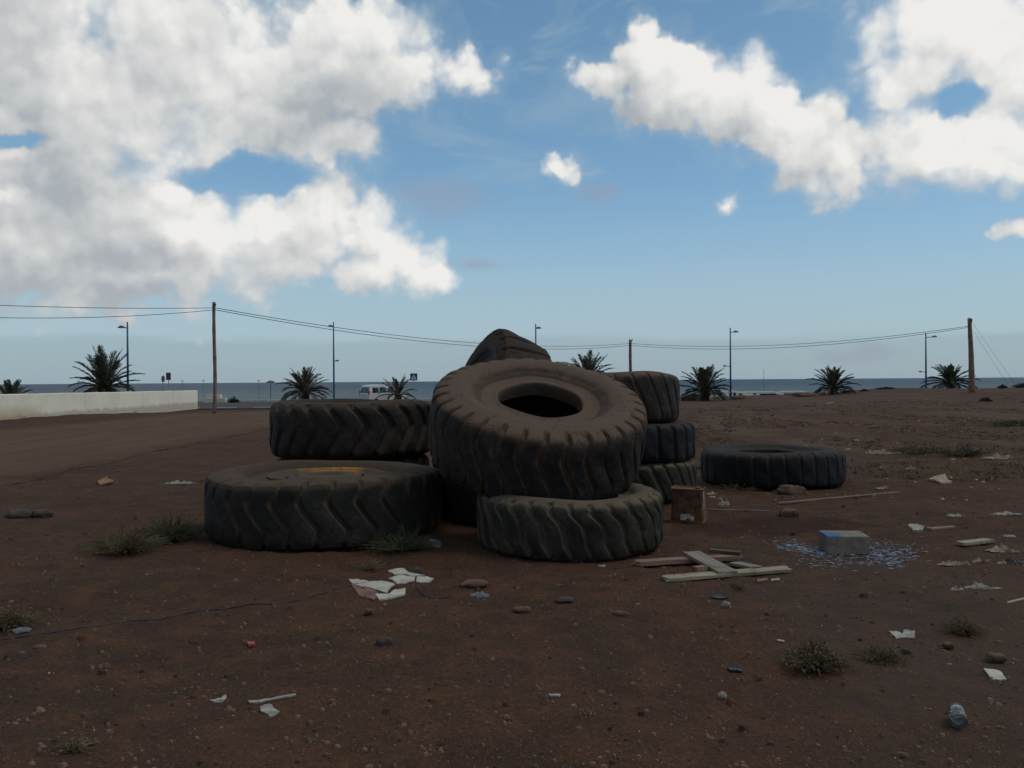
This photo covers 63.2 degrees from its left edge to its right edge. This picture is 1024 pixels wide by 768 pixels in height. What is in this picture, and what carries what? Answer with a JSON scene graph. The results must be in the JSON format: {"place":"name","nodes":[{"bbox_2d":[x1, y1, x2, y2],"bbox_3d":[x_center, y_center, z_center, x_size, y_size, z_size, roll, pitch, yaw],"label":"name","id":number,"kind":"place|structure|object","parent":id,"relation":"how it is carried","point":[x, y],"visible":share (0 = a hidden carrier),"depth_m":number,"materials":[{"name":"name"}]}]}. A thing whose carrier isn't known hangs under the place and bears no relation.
{"place":"outdoors","nodes":[
{"label":"outdoors","id":0,"kind":"place"},
{"bbox_2d":[0,411,269,485],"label":"dirt track","id":1,"kind":"structure","parent":0,"point":[74,456],"depth_m":24.04,"materials":[{"name":"red soil"}]},
{"bbox_2d":[198,401,430,408],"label":"road","id":2,"kind":"structure","parent":0,"point":[236,405],"depth_m":72.99,"materials":[{"name":"asphalt"}]},
{"bbox_2d":[202,394,227,402],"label":"masonry bench","id":3,"kind":"object","parent":2,"relation":"on","point":[209,399],"visible":0.83,"depth_m":84.11,"materials":[{"name":"beige paint"}]},
{"bbox_2d":[359,385,405,399],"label":"van","id":4,"kind":"object","parent":2,"relation":"on","point":[369,391],"visible":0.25,"depth_m":75.21,"materials":[{"name":"white paint"}]},
{"bbox_2d":[0,387,1023,767],"bbox_3d":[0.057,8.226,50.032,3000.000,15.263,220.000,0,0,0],"label":"ground","id":5,"kind":"structure","parent":0,"point":[260,733],"depth_m":5.36,"materials":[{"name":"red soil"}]},
{"bbox_2d":[3,508,32,518],"bbox_3d":[-5.917,1.568,9.982,0.341,0.135,0.268,0,0,0],"label":"stone","id":6,"kind":"object","parent":5,"relation":"on","point":[18,513],"visible":0.77,"depth_m":9.92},
{"bbox_2d":[0,379,39,393],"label":"palm tree","id":7,"kind":"object","parent":5,"relation":"on","point":[10,389],"visible":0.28,"depth_m":65.84,"materials":[{"name":"plant"}]},
{"bbox_2d":[10,626,31,633],"bbox_3d":[-3.139,1.574,5.325,0.180,0.021,0.102,0,0,43],"label":"grey film","id":8,"kind":"object","parent":5,"relation":"on","point":[18,630],"visible":0.95,"depth_m":5.31,"materials":[{"name":"plastic"}]},
{"bbox_2d":[0,605,46,632],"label":"weed tuft","id":9,"kind":"object","parent":5,"relation":"on","point":[9,620],"visible":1,"depth_m":5.44,"materials":[{"name":"plant"}]},
{"bbox_2d":[31,509,53,517],"bbox_3d":[-5.716,1.583,10.110,0.275,0.119,0.210,0,0,0],"label":"stone","id":10,"kind":"object","parent":5,"relation":"on","point":[42,513],"visible":0.75,"depth_m":10.04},
{"bbox_2d":[51,736,99,754],"bbox_3d":[-1.880,1.548,3.572,0.200,0.069,0.151,0,0,-23],"label":"weed tuft","id":11,"kind":"object","parent":5,"relation":"on","point":[77,747],"visible":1,"depth_m":3.57,"materials":[{"name":"plant"}]},
{"bbox_2d":[0,390,197,419],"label":"boundary wall","id":12,"kind":"structure","parent":5,"relation":"on","point":[15,406],"depth_m":46.60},
{"bbox_2d":[98,477,113,484],"bbox_3d":[-6.562,1.567,13.435,0.231,0.054,0.973,0,0,-23],"label":"orange scrap","id":13,"kind":"object","parent":5,"relation":"on","point":[104,481],"visible":1,"depth_m":13.42,"materials":[{"name":"plastic"}]},
{"bbox_2d":[68,345,145,392],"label":"palm tree","id":14,"kind":"object","parent":5,"relation":"on","point":[104,371],"visible":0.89,"depth_m":61.47,"materials":[{"name":"plant"}]},
{"bbox_2d":[117,322,128,391],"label":"street lamp","id":15,"kind":"object","parent":5,"relation":"on","point":[127,352],"visible":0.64,"depth_m":63.93,"materials":[{"name":"metal"}]},
{"bbox_2d":[77,521,171,555],"bbox_3d":[-3.690,1.454,7.916,0.885,0.320,0.783,0,0,0],"label":"weed tuft","id":16,"kind":"object","parent":5,"relation":"on","point":[133,544],"visible":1,"depth_m":7.86,"materials":[{"name":"plant"}]},
{"bbox_2d":[130,508,209,542],"bbox_3d":[-3.458,1.425,8.434,0.859,0.359,0.782,0,0,0],"label":"weed tuft","id":17,"kind":"object","parent":5,"relation":"on","point":[164,529],"visible":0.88,"depth_m":8.39,"materials":[{"name":"plant"}]},
{"bbox_2d":[0,586,351,639],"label":"cable","id":18,"kind":"object","parent":5,"relation":"on","point":[172,615],"visible":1,"depth_m":5.73,"materials":[{"name":"rubber"}]},
{"bbox_2d":[212,302,216,413],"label":"utility pole","id":19,"kind":"object","parent":5,"relation":"on","point":[214,359],"visible":0.97,"depth_m":46.22,"materials":[{"name":"wood"}]},
{"bbox_2d":[0,305,181,308],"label":"overhead wire","id":20,"kind":"object","parent":19,"relation":"attached to","point":[93,307],"visible":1,"depth_m":41.50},
{"bbox_2d":[0,310,209,317],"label":"overhead wire","id":21,"kind":"object","parent":19,"relation":"attached to","point":[124,316],"visible":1,"depth_m":42.79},
{"bbox_2d":[217,308,628,345],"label":"overhead wire","id":22,"kind":"object","parent":19,"relation":"attached to","point":[365,331],"visible":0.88,"depth_m":54.77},
{"bbox_2d":[210,694,226,702],"bbox_3d":[-1.470,1.594,4.205,0.053,0.019,0.094,0,0,35],"label":"paper scrap","id":23,"kind":"object","parent":5,"relation":"on","point":[223,698],"visible":1,"depth_m":4.20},
{"bbox_2d":[260,704,279,716],"bbox_3d":[-1.178,1.581,4.031,0.075,0.014,0.148,-1,0,-38],"label":"paper scrap","id":24,"kind":"object","parent":5,"relation":"on","point":[269,710],"visible":1,"depth_m":4.03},
{"bbox_2d":[248,693,295,702],"bbox_3d":[-1.208,1.587,4.191,0.230,0.028,0.041,0,0,-15],"label":"white strip","id":25,"kind":"object","parent":5,"relation":"on","point":[272,699],"visible":1,"depth_m":4.18,"materials":[{"name":"plastic"}]},
{"bbox_2d":[274,366,331,401],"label":"palm tree","id":26,"kind":"object","parent":5,"relation":"on","point":[302,385],"visible":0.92,"depth_m":79.57,"materials":[{"name":"plant"}]},
{"bbox_2d":[198,398,431,401],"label":"kerb","id":27,"kind":"structure","parent":5,"relation":"on","point":[289,399],"depth_m":86.08,"materials":[{"name":"concrete"}]},
{"bbox_2d":[204,460,441,549],"bbox_3d":[-2.018,1.246,9.021,2.511,0.700,2.499,0,0,0],"label":"earthmover tyre","id":28,"kind":"object","parent":5,"relation":"on","point":[299,504],"visible":0.99,"depth_m":8.00,"materials":[{"name":"rubber"}]},
{"bbox_2d":[328,322,338,398],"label":"street lamp","id":29,"kind":"object","parent":5,"relation":"on","point":[334,360],"visible":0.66,"depth_m":79.92,"materials":[{"name":"metal"}]},
{"bbox_2d":[277,454,428,465],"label":"earthmover tyre","id":30,"kind":"object","parent":5,"relation":"on","point":[421,459],"visible":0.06,"depth_m":11.10,"materials":[{"name":"rubber"}]},
{"bbox_2d":[269,398,430,459],"bbox_3d":[-2.202,0.598,11.503,2.220,0.787,2.230,0,0,-6],"label":"earthmover tyre","id":31,"kind":"object","parent":30,"relation":"on","point":[334,429],"visible":1,"depth_m":10.57,"materials":[{"name":"rubber"}]},
{"bbox_2d":[351,584,378,600],"bbox_3d":[-1.125,1.586,6.393,0.150,0.036,0.532,0,0,-20],"label":"broken board","id":32,"kind":"object","parent":5,"relation":"on","point":[365,592],"visible":1,"depth_m":6.31,"materials":[{"name":"wood"}]},
{"bbox_2d":[351,555,385,571],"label":"weed tuft","id":33,"kind":"object","parent":5,"relation":"on","point":[370,566],"visible":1,"depth_m":7.18,"materials":[{"name":"green plant"}]},
{"bbox_2d":[355,581,394,593],"bbox_3d":[-1.036,1.595,6.567,0.427,0.034,0.244,0,0,41],"label":"broken board","id":34,"kind":"object","parent":5,"relation":"on","point":[383,586],"visible":0.95,"depth_m":6.59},
{"bbox_2d":[376,636,392,646],"bbox_3d":[-0.768,1.562,5.004,0.104,0.078,0.060,0,0,0],"label":"stone","id":35,"kind":"object","parent":5,"relation":"on","point":[383,641],"visible":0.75,"depth_m":4.99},
{"bbox_2d":[376,588,405,600],"bbox_3d":[-0.905,1.592,6.295,0.141,0.037,0.294,0,0,43],"label":"broken board","id":36,"kind":"object","parent":5,"relation":"on","point":[395,593],"visible":1,"depth_m":6.26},
{"bbox_2d":[377,375,417,399],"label":"palm tree","id":37,"kind":"object","parent":5,"relation":"on","point":[397,388],"visible":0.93,"depth_m":73.71,"materials":[{"name":"plant"}]},
{"bbox_2d":[388,575,414,583],"bbox_3d":[-0.879,1.599,6.821,0.215,0.028,0.241,-1,0,-26],"label":"broken board","id":38,"kind":"object","parent":5,"relation":"on","point":[401,579],"visible":1,"depth_m":6.79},
{"bbox_2d":[360,524,444,552],"bbox_3d":[-1.046,1.470,7.957,0.730,0.256,0.792,0,0,39],"label":"weed tuft","id":39,"kind":"object","parent":5,"relation":"on","point":[412,543],"visible":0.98,"depth_m":7.88,"materials":[{"name":"plant"}]},
{"bbox_2d":[388,568,424,576],"bbox_3d":[-0.908,1.597,7.020,0.175,0.026,0.346,-1,0,-42],"label":"broken board","id":40,"kind":"object","parent":5,"relation":"on","point":[399,571],"visible":1,"depth_m":7.04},
{"bbox_2d":[416,576,433,582],"bbox_3d":[-0.715,1.605,6.836,0.145,0.022,0.182,0,0,-6],"label":"broken board","id":41,"kind":"object","parent":5,"relation":"on","point":[423,579],"visible":1,"depth_m":6.82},
{"bbox_2d":[425,539,441,547],"bbox_3d":[-0.753,1.544,8.034,0.166,0.106,0.130,0,0,15],"label":"stone","id":42,"kind":"object","parent":5,"relation":"on","point":[439,545],"visible":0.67,"depth_m":7.98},
{"bbox_2d":[459,579,488,587],"bbox_3d":[-0.299,1.588,6.599,0.215,0.068,0.169,0,0,14],"label":"stone","id":43,"kind":"object","parent":5,"relation":"on","point":[474,583],"visible":0.96,"depth_m":6.56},
{"bbox_2d":[470,591,490,597],"bbox_3d":[-0.257,1.585,6.293,0.190,0.040,0.088,0,0,5],"label":"bottle wrapper","id":44,"kind":"object","parent":5,"relation":"on","point":[481,594],"visible":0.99,"depth_m":6.28,"materials":[{"name":"blue plastic"}]},
{"bbox_2d":[512,606,531,612],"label":"stone","id":45,"kind":"object","parent":5,"relation":"on","point":[520,609],"visible":0.92,"depth_m":5.79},
{"bbox_2d":[556,596,574,602],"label":"stone","id":46,"kind":"object","parent":5,"relation":"on","point":[564,599],"visible":1,"depth_m":6.00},
{"bbox_2d":[476,483,663,561],"bbox_3d":[0.557,1.296,8.124,1.807,0.581,1.800,0,0,-23],"label":"earthmover tyre","id":47,"kind":"object","parent":5,"relation":"on","point":[628,522],"visible":0.83,"depth_m":7.37,"materials":[{"name":"black rubber"}]},
{"bbox_2d":[428,358,647,499],"bbox_3d":[0.259,0.443,8.628,2.233,0.842,2.253,1,22,-13],"label":"earthmover tyre","id":48,"kind":"object","parent":47,"relation":"on","point":[530,427],"visible":0.97,"depth_m":7.90,"materials":[{"name":"rubber"}]},
{"bbox_2d":[577,702,595,720],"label":"weed tuft","id":49,"kind":"object","parent":5,"relation":"on","point":[586,712],"visible":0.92,"depth_m":3.92,"materials":[{"name":"green plant"}]},
{"bbox_2d":[561,349,612,371],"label":"palm tree","id":50,"kind":"object","parent":5,"relation":"on","point":[589,363],"visible":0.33,"depth_m":85.37,"materials":[{"name":"plant"}]},
{"bbox_2d":[613,610,629,617],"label":"stone","id":51,"kind":"object","parent":5,"relation":"on","point":[618,613],"visible":0.84,"depth_m":5.57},
{"bbox_2d":[629,339,632,370],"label":"utility pole","id":52,"kind":"object","parent":5,"relation":"on","point":[630,356],"visible":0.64,"depth_m":87.86,"materials":[{"name":"wood"}]},
{"bbox_2d":[217,310,628,348],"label":"overhead wire","id":53,"kind":"object","parent":52,"relation":"attached to","point":[367,334],"visible":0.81,"depth_m":54.69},
{"bbox_2d":[633,459,696,501],"bbox_3d":[1.677,1.289,11.469,1.726,0.555,1.739,0,0,-11],"label":"earthmover tyre","id":54,"kind":"object","parent":5,"relation":"on","point":[662,479],"visible":0.27,"depth_m":10.70,"materials":[{"name":"black rubber"}]},
{"bbox_2d":[641,420,695,462],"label":"earthmover tyre","id":55,"kind":"object","parent":54,"relation":"on","point":[673,441],"visible":0.35,"depth_m":10.73,"materials":[{"name":"black rubber"}]},
{"bbox_2d":[598,371,679,422],"bbox_3d":[1.407,0.178,11.501,1.793,0.700,1.815,1,0,-29],"label":"earthmover tyre","id":56,"kind":"object","parent":55,"relation":"on","point":[658,393],"visible":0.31,"depth_m":10.74,"materials":[{"name":"rubber"}]},
{"bbox_2d":[632,554,742,566],"bbox_3d":[1.527,1.523,7.202,0.994,0.043,0.103,-1,0,-9],"label":"wooden plank","id":57,"kind":"object","parent":5,"relation":"on","point":[668,561],"visible":0.85,"depth_m":7.15,"materials":[{"name":"brown wood"}]},
{"bbox_2d":[709,548,741,555],"bbox_3d":[1.873,1.476,7.319,0.309,0.032,0.073,-1,0,31],"label":"wooden plank","id":58,"kind":"object","parent":57,"relation":"on","point":[726,552],"visible":1,"depth_m":7.29,"materials":[{"name":"brown wood"}]},
{"bbox_2d":[670,485,706,523],"bbox_3d":[2.030,1.380,9.563,0.387,0.388,0.282,0,2,20],"label":"rusty tin","id":59,"kind":"object","parent":5,"relation":"on","point":[688,504],"visible":1,"depth_m":9.45,"materials":[{"name":"metal"}]},
{"bbox_2d":[680,364,732,400],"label":"palm tree","id":60,"kind":"object","parent":5,"relation":"on","point":[704,383],"visible":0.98,"depth_m":79.37,"materials":[{"name":"plant"}]},
{"bbox_2d":[662,566,791,581],"bbox_3d":[1.724,1.499,6.662,1.102,0.067,0.134,-1,0,-12],"label":"wooden plank","id":61,"kind":"object","parent":5,"relation":"on","point":[712,574],"visible":0.94,"depth_m":6.62,"materials":[{"name":"brown wood"}]},
{"bbox_2d":[691,565,708,571],"bbox_3d":[1.522,1.500,6.742,0.130,0.047,0.063,0,0,-26],"label":"wooden plank","id":62,"kind":"object","parent":61,"relation":"on","point":[701,568],"visible":0.98,"depth_m":6.73,"materials":[{"name":"brown wood"}]},
{"bbox_2d":[682,551,737,573],"bbox_3d":[1.646,1.494,6.963,0.163,0.032,0.752,0,1,-11],"label":"wooden plank","id":63,"kind":"object","parent":61,"relation":"on","point":[713,564],"visible":0.98,"depth_m":6.90,"materials":[{"name":"grey wood"}]},
{"bbox_2d":[723,328,737,399],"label":"street lamp","id":64,"kind":"object","parent":5,"relation":"on","point":[735,331],"visible":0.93,"depth_m":80.92,"materials":[{"name":"metal"}]},
{"bbox_2d":[721,579,747,590],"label":"weed tuft","id":65,"kind":"object","parent":5,"relation":"on","point":[734,585],"visible":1,"depth_m":6.31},
{"bbox_2d":[711,483,762,490],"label":"weed tuft","id":66,"kind":"object","parent":5,"relation":"on","point":[734,487],"visible":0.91,"depth_m":12.03,"materials":[{"name":"green plant"}]},
{"bbox_2d":[732,395,752,398],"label":"earth heap","id":67,"kind":"object","parent":5,"relation":"on","point":[742,397],"visible":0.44,"depth_m":81.28,"materials":[{"name":"brown soil"}]},
{"bbox_2d":[729,561,761,568],"bbox_3d":[1.938,1.508,6.912,0.113,0.027,0.321,0,-4,-20],"label":"wooden plank","id":68,"kind":"object","parent":5,"relation":"on","point":[740,564],"visible":0.99,"depth_m":6.88,"materials":[{"name":"grey wood"}]},
{"bbox_2d":[700,443,845,488],"bbox_3d":[4.019,1.258,12.871,2.156,0.571,2.135,0,0,-11],"label":"earthmover tyre","id":69,"kind":"object","parent":5,"relation":"on","point":[765,466],"visible":1,"depth_m":12.02,"materials":[{"name":"black rubber"}]},
{"bbox_2d":[779,508,799,516],"bbox_3d":[3.179,1.488,9.518,0.239,0.122,0.191,0,0,12],"label":"stone","id":70,"kind":"object","parent":5,"relation":"on","point":[787,512],"visible":0.75,"depth_m":9.45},
{"bbox_2d":[776,484,806,494],"bbox_3d":[3.838,1.473,11.447,0.410,0.176,0.333,0,0,0],"label":"stone","id":71,"kind":"object","parent":5,"relation":"on","point":[786,489],"visible":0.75,"depth_m":11.34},
{"bbox_2d":[791,392,818,396],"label":"earth heap","id":72,"kind":"object","parent":5,"relation":"on","point":[803,394],"visible":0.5,"depth_m":81.28,"materials":[{"name":"brown soil"}]},
{"bbox_2d":[775,633,849,674],"bbox_3d":[1.664,1.477,4.596,0.398,0.202,0.370,0,0,0],"label":"weed tuft","id":73,"kind":"object","parent":5,"relation":"on","point":[811,657],"visible":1,"depth_m":4.55,"materials":[{"name":"plant"}]},
{"bbox_2d":[614,480,1021,762],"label":"rubble crumbs","id":74,"kind":"object","parent":5,"relation":"on","point":[798,637],"visible":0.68,"depth_m":5.25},
{"bbox_2d":[805,365,859,394],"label":"palm tree","id":75,"kind":"object","parent":5,"relation":"on","point":[832,385],"visible":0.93,"depth_m":84.59,"materials":[{"name":"plant"}]},
{"bbox_2d":[777,491,898,503],"bbox_3d":[4.390,1.512,11.100,2.289,0.022,0.034,0,0,-28],"label":"wooden stick","id":76,"kind":"object","parent":5,"relation":"on","point":[837,497],"visible":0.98,"depth_m":11.09,"materials":[{"name":"brown wood"}]},
{"bbox_2d":[740,527,937,579],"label":"paint flakes","id":77,"kind":"object","parent":5,"relation":"on","point":[806,549],"visible":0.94,"depth_m":7.59,"materials":[{"name":"paint"}]},
{"bbox_2d":[819,530,869,554],"bbox_3d":[3.086,1.473,7.741,0.380,0.170,0.300,0,0,6],"label":"concrete block","id":78,"kind":"object","parent":5,"relation":"on","point":[843,542],"depth_m":7.60,"materials":[{"name":"concrete"}]},
{"bbox_2d":[680,393,1023,480],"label":"dry growth","id":79,"kind":"object","parent":5,"relation":"on","point":[905,443],"visible":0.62,"depth_m":21.85,"materials":[{"name":"plant"}]},
{"bbox_2d":[695,409,1022,500],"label":"field litter","id":80,"kind":"object","parent":5,"relation":"on","point":[880,467],"visible":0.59,"depth_m":13.80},
{"bbox_2d":[865,449,893,454],"bbox_3d":[7.944,1.444,17.827,0.757,0.107,0.343,0,0,13],"label":"plastic bag","id":81,"kind":"object","parent":5,"relation":"on","point":[883,451],"visible":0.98,"depth_m":17.78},
{"bbox_2d":[851,641,910,664],"bbox_3d":[2.068,1.504,4.665,0.297,0.130,0.287,-1,0,-30],"label":"weed tuft","id":82,"kind":"object","parent":5,"relation":"on","point":[886,656],"visible":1,"depth_m":4.65,"materials":[{"name":"plant"}]},
{"bbox_2d":[888,629,914,638],"bbox_3d":[2.446,1.559,5.193,0.182,0.022,0.183,0,0,0],"label":"paper scrap","id":83,"kind":"object","parent":5,"relation":"on","point":[906,633],"visible":1,"depth_m":5.17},
{"bbox_2d":[888,443,941,454],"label":"weed tuft","id":84,"kind":"object","parent":5,"relation":"on","point":[920,450],"visible":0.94,"depth_m":17.56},
{"bbox_2d":[908,524,924,531],"bbox_3d":[4.249,1.506,8.753,0.151,0.050,0.363,0,0,11],"label":"paper scrap","id":85,"kind":"object","parent":5,"relation":"on","point":[916,528],"visible":1,"depth_m":8.66,"materials":[{"name":"paper"}]},
{"bbox_2d":[919,333,936,388],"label":"street lamp","id":86,"kind":"object","parent":5,"relation":"on","point":[926,361],"visible":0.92,"depth_m":83.95,"materials":[{"name":"metal"}]},
{"bbox_2d":[926,473,951,483],"bbox_3d":[6.549,1.459,12.788,0.315,0.088,0.887,0,0,19],"label":"cardboard scrap","id":87,"kind":"object","parent":5,"relation":"on","point":[942,479],"visible":1,"depth_m":12.84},
{"bbox_2d":[926,526,955,529],"bbox_3d":[4.511,1.512,8.740,0.404,0.023,0.062,1,0,-25],"label":"wood offcut","id":88,"kind":"object","parent":5,"relation":"on","point":[940,527],"visible":1,"depth_m":8.70,"materials":[{"name":"brown wood"}]},
{"bbox_2d":[941,641,953,649],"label":"stone","id":89,"kind":"object","parent":5,"relation":"on","point":[946,645],"visible":1,"depth_m":4.93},
{"bbox_2d":[919,363,981,388],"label":"palm tree","id":90,"kind":"object","parent":5,"relation":"on","point":[949,374],"visible":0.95,"depth_m":84.64,"materials":[{"name":"plant"}]},
{"bbox_2d":[936,560,970,565],"bbox_3d":[3.808,1.541,7.177,0.306,0.046,0.072,0,0,6],"label":"rag","id":91,"kind":"object","parent":5,"relation":"on","point":[951,563],"visible":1,"depth_m":7.17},
{"bbox_2d":[947,703,967,728],"bbox_3d":[2.064,1.535,3.857,0.080,0.080,0.128,0,4,25],"label":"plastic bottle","id":92,"kind":"object","parent":5,"relation":"on","point":[957,716],"visible":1,"depth_m":3.81,"materials":[{"name":"grey"}]},
{"bbox_2d":[932,444,992,456],"bbox_3d":[9.128,1.351,16.897,1.066,0.277,1.031,-1,0,-41],"label":"weed tuft","id":93,"kind":"object","parent":5,"relation":"on","point":[966,452],"visible":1,"depth_m":16.78,"materials":[{"name":"plant"}]},
{"bbox_2d":[937,614,989,636],"bbox_3d":[2.842,1.514,5.241,0.298,0.135,0.276,0,0,29],"label":"weed tuft","id":94,"kind":"object","parent":5,"relation":"on","point":[966,628],"visible":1,"depth_m":5.21,"materials":[{"name":"plant"}]},
{"bbox_2d":[967,318,974,392],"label":"utility pole","id":95,"kind":"object","parent":5,"relation":"on","point":[971,379],"visible":0.98,"depth_m":65.84,"materials":[{"name":"wood"}]},
{"bbox_2d":[631,326,967,346],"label":"overhead wire","id":96,"kind":"object","parent":95,"relation":"attached to","point":[803,343],"visible":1,"depth_m":75.08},
{"bbox_2d":[631,327,967,348],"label":"overhead wire","id":97,"kind":"object","parent":95,"relation":"attached to","point":[817,345],"visible":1,"depth_m":73.24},
{"bbox_2d":[955,538,994,545],"bbox_3d":[4.433,1.511,7.962,0.429,0.032,0.103,0,0,-23],"label":"wood offcut","id":98,"kind":"object","parent":5,"relation":"on","point":[974,541],"visible":1,"depth_m":7.92,"materials":[{"name":"brown wood"}]},
{"bbox_2d":[964,580,1002,589],"bbox_3d":[3.540,1.514,6.277,0.332,0.065,0.070,0,0,1],"label":"cloth","id":99,"kind":"object","parent":5,"relation":"on","point":[980,585],"visible":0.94,"depth_m":6.26,"materials":[{"name":"white fabric"}]},
{"bbox_2d":[984,668,1006,680],"bbox_3d":[2.591,1.557,4.452,0.086,0.029,0.117,0,0,11],"label":"paper scrap","id":100,"kind":"object","parent":5,"relation":"on","point":[995,674],"visible":1,"depth_m":4.45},
{"bbox_2d":[984,652,1007,663],"bbox_3d":[2.732,1.554,4.708,0.119,0.070,0.088,0,0,0],"label":"stone","id":101,"kind":"object","parent":5,"relation":"on","point":[995,658],"visible":0.93,"depth_m":4.68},
{"bbox_2d":[982,453,1012,458],"bbox_3d":[9.509,1.409,16.312,0.644,0.104,0.286,0,0,11],"label":"plastic bag","id":102,"kind":"object","parent":5,"relation":"on","point":[996,456],"visible":0.99,"depth_m":16.24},
{"bbox_2d":[984,545,1020,552],"bbox_3d":[4.494,1.506,7.638,0.314,0.062,0.151,0,0,9],"label":"rag","id":103,"kind":"object","parent":5,"relation":"on","point":[1002,549],"visible":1,"depth_m":7.60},
{"bbox_2d":[982,418,1023,425],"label":"weed tuft","id":104,"kind":"object","parent":5,"relation":"on","point":[1010,423],"visible":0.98,"depth_m":27.18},
{"bbox_2d":[990,511,1023,514],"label":"plastic bag","id":105,"kind":"object","parent":5,"relation":"on","point":[1005,513],"visible":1,"depth_m":9.66,"materials":[{"name":"white plastic"}]},
{"bbox_2d":[1006,558,1023,565],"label":"black bag","id":106,"kind":"object","parent":5,"relation":"on","point":[1012,561],"visible":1,"depth_m":7.14,"materials":[{"name":"plastic"}]},
{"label":"earthmover tyre","id":107,"kind":"object","parent":5,"relation":"on","visible":0},
{"bbox_2d":[432,328,551,468],"bbox_3d":[-0.297,0.343,11.501,0.821,2.169,2.161,26,-2,-17],"label":"earthmover tyre","id":108,"kind":"object","parent":107,"relation":"on","point":[499,344],"visible":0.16,"depth_m":11.13,"materials":[{"name":"rubber"}]},
{"bbox_2d":[0,377,1023,399],"bbox_3d":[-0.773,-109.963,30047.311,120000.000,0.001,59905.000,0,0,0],"label":"sea","id":109,"kind":"structure","parent":0,"point":[249,391],"depth_m":802.86,"materials":[{"name":"liquid"}]},
{"bbox_2d":[0,0,1023,383],"label":"sky","id":110,"kind":"structure","parent":0,"point":[678,174],"materials":[{"name":"blue"}]},
{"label":"beach","id":111,"kind":"structure","parent":0,"visible":0},
{"bbox_2d":[732,391,775,395],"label":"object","id":112,"kind":"object","parent":111,"relation":"on","point":[746,393],"visible":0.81,"depth_m":234.01,"materials":[{"name":"white paint"}]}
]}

